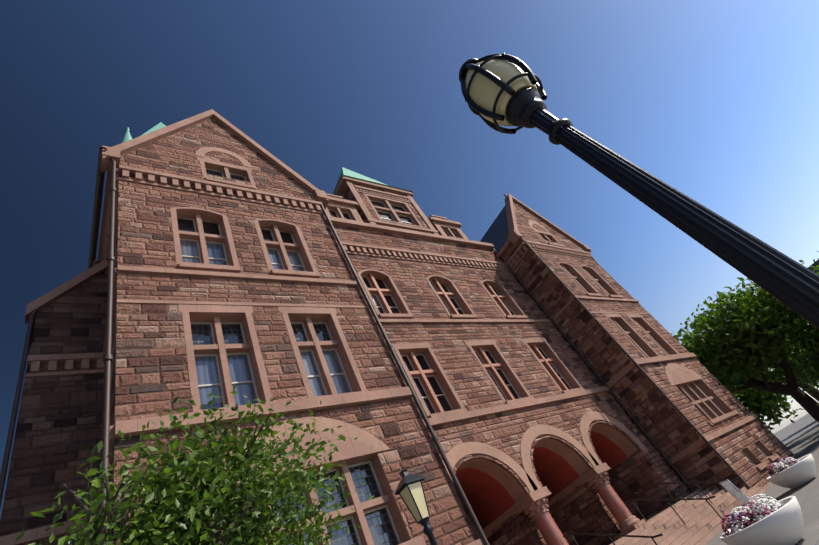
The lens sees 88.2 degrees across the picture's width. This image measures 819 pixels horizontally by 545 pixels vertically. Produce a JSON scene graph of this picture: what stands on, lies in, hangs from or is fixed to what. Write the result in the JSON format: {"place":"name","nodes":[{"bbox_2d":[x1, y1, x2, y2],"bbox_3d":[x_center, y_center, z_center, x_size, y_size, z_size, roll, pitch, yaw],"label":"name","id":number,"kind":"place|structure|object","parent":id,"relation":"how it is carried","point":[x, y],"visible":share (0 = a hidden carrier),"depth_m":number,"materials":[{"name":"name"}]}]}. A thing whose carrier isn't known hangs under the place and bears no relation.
{"place":"outdoors","nodes":[
{"label":"outdoors","id":0,"kind":"place"},
{"bbox_2d":[0,0,818,518],"label":"sky","id":1,"kind":"structure","parent":0,"point":[717,101],"materials":[{"name":"blue"}]},
{"bbox_2d":[705,413,818,544],"bbox_3d":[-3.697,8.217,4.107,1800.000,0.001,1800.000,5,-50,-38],"label":"ground","id":2,"kind":"structure","parent":0,"point":[799,438],"depth_m":15.09,"materials":[{"name":"grey concrete"}]},
{"bbox_2d":[15,385,373,544],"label":"tree","id":3,"kind":"object","parent":2,"relation":"on","point":[199,516],"visible":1,"depth_m":3.22,"materials":[{"name":"green plant"}]},
{"bbox_2d":[0,109,797,544],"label":"building","id":4,"kind":"structure","parent":2,"relation":"on","point":[520,373],"depth_m":16.42,"materials":[{"name":"stone"}]},
{"bbox_2d":[394,468,437,544],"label":"lantern post","id":5,"kind":"object","parent":2,"relation":"on","point":[410,490],"visible":1,"depth_m":6.41,"materials":[{"name":"metal"}]},
{"bbox_2d":[459,53,818,327],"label":"lamp post","id":6,"kind":"object","parent":2,"relation":"on","point":[497,90],"visible":1,"depth_m":2.36,"materials":[{"name":"metal"}]},
{"bbox_2d":[563,477,741,544],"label":"handrails","id":7,"kind":"object","parent":2,"relation":"on","point":[655,536],"visible":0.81,"depth_m":16.05,"materials":[{"name":"black metal"}]},
{"bbox_2d":[612,484,768,544],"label":"steps","id":8,"kind":"structure","parent":2,"relation":"on","point":[702,519],"depth_m":16.25,"materials":[{"name":"stone"}]},
{"bbox_2d":[719,479,749,502],"bbox_3d":[12.796,8.573,16.482,0.610,1.077,2.380,-37,-38,7],"label":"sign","id":9,"kind":"object","parent":2,"relation":"on","point":[733,490],"visible":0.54,"depth_m":16.45,"materials":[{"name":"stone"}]},
{"bbox_2d":[671,260,818,422],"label":"tree","id":10,"kind":"object","parent":2,"relation":"on","point":[736,346],"visible":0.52,"depth_m":29.90,"materials":[{"name":"green plant"}]},
{"bbox_2d":[720,494,803,544],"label":"planter","id":11,"kind":"object","parent":2,"relation":"on","point":[774,522],"visible":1,"depth_m":7.71,"materials":[{"name":"white concrete"}]},
{"bbox_2d":[734,371,810,430],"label":"tree row","id":12,"kind":"object","parent":2,"relation":"on","point":[757,405],"visible":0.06,"depth_m":49.11,"materials":[{"name":"green plant"}]},
{"bbox_2d":[741,332,818,403],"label":"tree","id":13,"kind":"object","parent":2,"relation":"on","point":[805,384],"visible":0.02,"depth_m":41.07,"materials":[{"name":"green plant"}]},
{"bbox_2d":[766,454,815,488],"bbox_3d":[12.775,6.620,14.121,1.600,0.844,1.600,5,-50,-38],"label":"planter","id":14,"kind":"object","parent":2,"relation":"on","point":[788,472],"visible":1,"depth_m":13.69,"materials":[{"name":"white concrete"}]},
{"bbox_2d":[787,251,818,387],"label":"tree","id":15,"kind":"object","parent":2,"relation":"on","point":[811,352],"visible":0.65,"depth_m":28.66,"materials":[{"name":"green plant"}]},
{"bbox_2d":[787,319,818,371],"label":"tree","id":16,"kind":"object","parent":2,"relation":"on","point":[800,349],"depth_m":34.70,"materials":[{"name":"green plant"}]},
{"bbox_2d":[802,360,818,386],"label":"tree row","id":17,"kind":"object","parent":2,"relation":"on","point":[812,377],"visible":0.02,"depth_m":67.67,"materials":[{"name":"green plant"}]},
{"bbox_2d":[808,259,818,272],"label":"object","id":18,"kind":"structure","parent":0,"point":[816,263],"depth_m":220.12,"materials":[{"name":"green plant"}]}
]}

